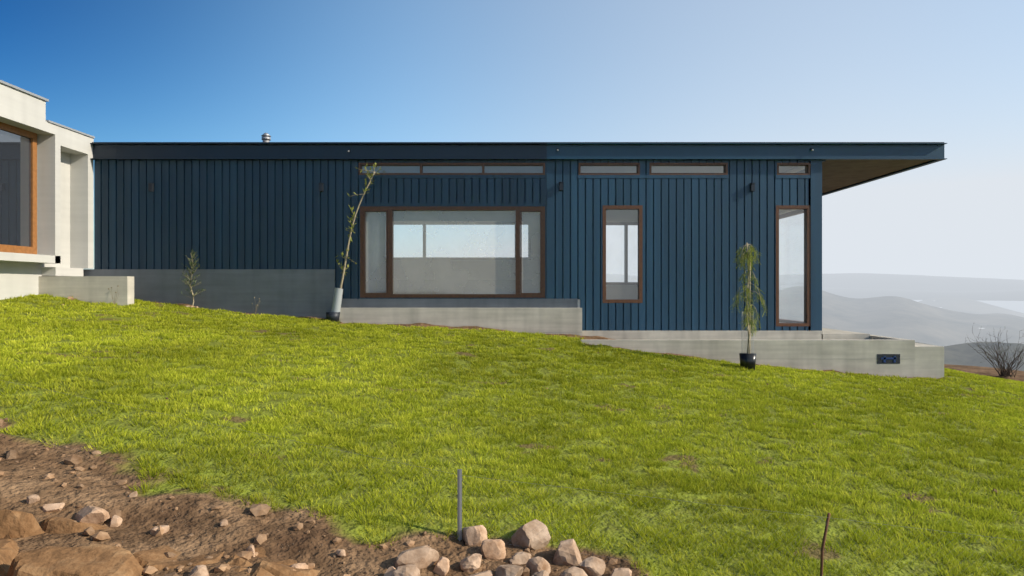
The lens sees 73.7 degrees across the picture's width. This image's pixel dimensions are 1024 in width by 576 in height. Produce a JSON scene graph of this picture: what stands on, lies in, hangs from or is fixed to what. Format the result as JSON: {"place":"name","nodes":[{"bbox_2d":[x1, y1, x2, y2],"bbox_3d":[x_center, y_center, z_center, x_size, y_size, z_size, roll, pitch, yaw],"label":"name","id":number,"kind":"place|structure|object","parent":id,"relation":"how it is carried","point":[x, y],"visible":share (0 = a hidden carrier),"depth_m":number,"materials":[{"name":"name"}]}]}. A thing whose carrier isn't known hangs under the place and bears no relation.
{"place":"outdoors","nodes":[
{"label":"outdoors","id":0,"kind":"place"},
{"bbox_2d":[39,276,133,305],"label":"low concrete wall","id":1,"kind":"structure","parent":0,"point":[90,289],"depth_m":11.05,"materials":[{"name":"beige concrete"}]},
{"bbox_2d":[0,294,1023,575],"bbox_3d":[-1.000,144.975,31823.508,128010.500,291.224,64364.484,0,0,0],"label":"ground","id":2,"kind":"structure","parent":0,"point":[194,514],"depth_m":4.47,"materials":[{"name":"green plant"}]},
{"bbox_2d":[0,80,94,299],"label":"building wing","id":3,"kind":"structure","parent":2,"relation":"on","point":[65,204],"depth_m":11.00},
{"bbox_2d":[0,122,36,253],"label":"window frame","id":4,"kind":"object","parent":3,"relation":"in","point":[32,136],"visible":0.71,"depth_m":10.83,"materials":[{"name":"brown wood"}]},
{"bbox_2d":[0,129,30,246],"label":"window glass","id":5,"kind":"object","parent":4,"relation":"in","point":[15,189],"visible":1,"depth_m":10.50,"materials":[{"name":"glass"}]},
{"bbox_2d":[0,509,319,575],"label":"outcrop rock","id":6,"kind":"object","parent":2,"relation":"on","point":[98,560],"visible":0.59,"depth_m":3.05,"materials":[{"name":"brown stone"}]},
{"bbox_2d":[108,287,259,313],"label":"plants","id":7,"kind":"object","parent":2,"relation":"on","point":[251,303],"visible":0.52,"depth_m":11.66,"materials":[{"name":"brown"}]},
{"bbox_2d":[180,249,204,305],"bbox_3d":[-5.473,-0.160,11.717,0.389,1.025,0.403,0,0,38],"label":"olive sapling","id":8,"kind":"object","parent":2,"relation":"on","point":[189,278],"visible":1,"depth_m":11.68,"materials":[{"name":"green plant"}]},
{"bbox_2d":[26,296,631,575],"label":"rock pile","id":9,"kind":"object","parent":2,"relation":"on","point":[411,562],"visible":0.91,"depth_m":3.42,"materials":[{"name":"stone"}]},
{"bbox_2d":[83,269,577,317],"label":"concrete plinth","id":10,"kind":"structure","parent":2,"relation":"on","point":[299,292],"depth_m":11.97,"materials":[{"name":"grey concrete"}]},
{"bbox_2d":[326,312,339,321],"bbox_3d":[-3.052,0.492,11.640,0.234,0.160,0.240,0,0,0],"label":"plant pot","id":11,"kind":"object","parent":2,"relation":"on","point":[333,316],"visible":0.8,"depth_m":11.55,"materials":[{"name":"grey metal"}]},
{"bbox_2d":[331,288,342,311],"bbox_3d":[-2.999,0.263,11.690,0.213,0.535,0.150,0,0,0],"label":"tree guard","id":12,"kind":"object","parent":11,"relation":"in","point":[337,300],"visible":0.83,"depth_m":11.63,"materials":[{"name":"grey plastic"}]},
{"bbox_2d":[336,162,382,288],"bbox_3d":[-2.654,-0.795,11.659,0.838,2.721,0.423,0,0,21],"label":"tall sapling","id":13,"kind":"object","parent":2,"relation":"on","point":[344,268],"visible":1,"depth_m":11.68,"materials":[{"name":"green plant"}]},
{"bbox_2d":[457,469,461,540],"bbox_3d":[-0.285,1.229,3.714,0.024,0.483,0.016,0,0,0],"label":"metal stake","id":14,"kind":"object","parent":2,"relation":"on","point":[459,502],"visible":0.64,"depth_m":3.71,"materials":[{"name":"silver metal"}]},
{"bbox_2d":[0,304,997,575],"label":"loose stones","id":15,"kind":"object","parent":2,"relation":"on","point":[74,460],"visible":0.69,"depth_m":3.54,"materials":[{"name":"brown stone"}]},
{"bbox_2d":[0,293,1023,575],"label":"grass","id":16,"kind":"structure","parent":2,"relation":"on","point":[840,413],"depth_m":5.93,"materials":[{"name":"green plant"}]},
{"bbox_2d":[362,166,809,330],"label":"house walls","id":17,"kind":"structure","parent":2,"relation":"on","point":[454,276],"depth_m":18.78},
{"bbox_2d":[94,160,546,298],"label":"wall cladding","id":18,"kind":"structure","parent":17,"relation":"attached to","point":[250,214],"depth_m":12.00,"materials":[{"name":"blue metal"}]},
{"bbox_2d":[148,148,812,191],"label":"wall lights","id":19,"kind":"object","parent":18,"relation":"attached to","point":[151,187],"visible":1,"depth_m":11.93,"materials":[{"name":"grey plastic"}]},
{"bbox_2d":[358,163,544,297],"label":"window frames","id":20,"kind":"structure","parent":17,"relation":"attached to","point":[390,210],"depth_m":12.00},
{"bbox_2d":[383,222,637,284],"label":"window frames","id":21,"kind":"structure","parent":17,"relation":"attached to","point":[625,224],"depth_m":18.77,"materials":[{"name":"white wood"}]},
{"bbox_2d":[92,142,943,193],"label":"roof deck","id":22,"kind":"structure","parent":17,"relation":"on","point":[837,174],"depth_m":12.70,"materials":[{"name":"metal"}]},
{"bbox_2d":[261,133,270,141],"bbox_3d":[-4.826,-2.779,13.400,0.190,0.520,0.190,0,0,0],"label":"flue pipe","id":23,"kind":"object","parent":22,"relation":"on","point":[266,137],"visible":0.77,"depth_m":13.34,"materials":[{"name":"silver metal"}]},
{"bbox_2d":[90,143,546,159],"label":"roof fascia","id":24,"kind":"structure","parent":22,"relation":"attached to","point":[318,151],"depth_m":11.98,"materials":[{"name":"blue metal"}]},
{"bbox_2d":[547,143,946,195],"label":"roof","id":25,"kind":"structure","parent":22,"relation":"attached to","point":[932,152],"depth_m":11.98,"materials":[{"name":"metal"}]},
{"bbox_2d":[547,160,821,330],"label":"wall cladding","id":26,"kind":"structure","parent":17,"relation":"attached to","point":[699,231],"depth_m":12.00,"materials":[{"name":"blue metal"}]},
{"bbox_2d":[579,163,810,325],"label":"window frames","id":27,"kind":"structure","parent":17,"relation":"attached to","point":[807,264],"depth_m":12.00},
{"bbox_2d":[779,209,803,322],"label":"window frames","id":28,"kind":"structure","parent":17,"relation":"attached to","point":[792,213],"depth_m":13.02,"materials":[{"name":"brown wood"}]},
{"bbox_2d":[339,308,943,377],"bbox_3d":[1.952,1.473,15.200,9.898,2.253,8.600,0,0,0],"label":"concrete foundation","id":29,"kind":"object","parent":2,"relation":"on","point":[839,350],"depth_m":10.90,"materials":[{"name":"grey concrete"}]},
{"bbox_2d":[877,354,899,363],"bbox_3d":[6.011,1.132,10.896,0.366,0.153,0.012,0,0,0],"label":"vent","id":30,"kind":"object","parent":29,"relation":"attached to","point":[888,358],"visible":1,"depth_m":10.90,"materials":[{"name":"blue metal"}]},
{"bbox_2d":[739,353,755,369],"bbox_3d":[3.499,1.093,10.139,0.255,0.240,0.250,0,0,0],"label":"plant pot","id":31,"kind":"object","parent":2,"relation":"on","point":[747,360],"visible":0.79,"depth_m":10.03,"materials":[{"name":"black"}]},
{"bbox_2d":[742,311,753,352],"bbox_3d":[3.499,0.653,10.133,0.172,0.621,0.172,0,0,0],"label":"wire tree guard","id":32,"kind":"object","parent":31,"relation":"on","point":[747,335],"visible":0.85,"depth_m":10.12,"materials":[{"name":"silver metal"}]},
{"bbox_2d":[730,243,766,353],"bbox_3d":[3.473,0.205,10.079,0.590,1.757,0.575,0,0,0],"label":"potted tree","id":33,"kind":"object","parent":31,"relation":"in","point":[749,260],"visible":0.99,"depth_m":10.07,"materials":[{"name":"green plant"}]},
{"bbox_2d":[820,513,830,575],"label":"thin stake","id":34,"kind":"object","parent":2,"relation":"on","point":[823,543],"visible":1,"depth_m":3.43,"materials":[{"name":"brown wood"}]},
{"bbox_2d":[965,328,1023,376],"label":"bare shrub","id":35,"kind":"object","parent":2,"relation":"on","point":[1005,372],"visible":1,"depth_m":15.52,"materials":[{"name":"brown plant"}]},
{"bbox_2d":[0,0,1023,279],"label":"sky","id":36,"kind":"structure","parent":0,"point":[951,72],"materials":[{"name":"blue"}]},
{"bbox_2d":[524,332,581,332],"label":"concrete formwork joints","id":37,"kind":"object","parent":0,"point":[555,332],"visible":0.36,"depth_m":11.76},
{"bbox_2d":[606,273,1023,290],"bbox_3d":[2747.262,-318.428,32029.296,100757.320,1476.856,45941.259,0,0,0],"label":"distant mountains","id":38,"kind":"structure","parent":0,"point":[890,281],"depth_m":33798.49,"materials":[{"name":"grey"}]},
{"bbox_2d":[606,281,1023,300],"bbox_3d":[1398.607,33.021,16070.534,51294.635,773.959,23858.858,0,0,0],"label":"range","id":39,"kind":"structure","parent":0,"point":[1005,295],"depth_m":16003.59,"materials":[{"name":"grey"}]},
{"bbox_2d":[779,286,1023,345],"bbox_3d":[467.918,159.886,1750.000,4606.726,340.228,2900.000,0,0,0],"label":"hill","id":40,"kind":"structure","parent":0,"point":[898,317],"depth_m":1523.78,"materials":[{"name":"grey"}]},
{"bbox_2d":[915,342,1023,370],"bbox_3d":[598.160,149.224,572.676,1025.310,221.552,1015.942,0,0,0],"label":"hill spur","id":41,"kind":"structure","parent":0,"point":[963,354],"depth_m":526.61,"materials":[{"name":"grey"}]},
{"bbox_2d":[919,297,1023,316],"bbox_3d":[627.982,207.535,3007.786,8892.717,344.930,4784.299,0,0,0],"label":"lake","id":42,"kind":"structure","parent":0,"point":[964,305],"depth_m":2479.82,"materials":[{"name":"grey liquid"}]}
]}

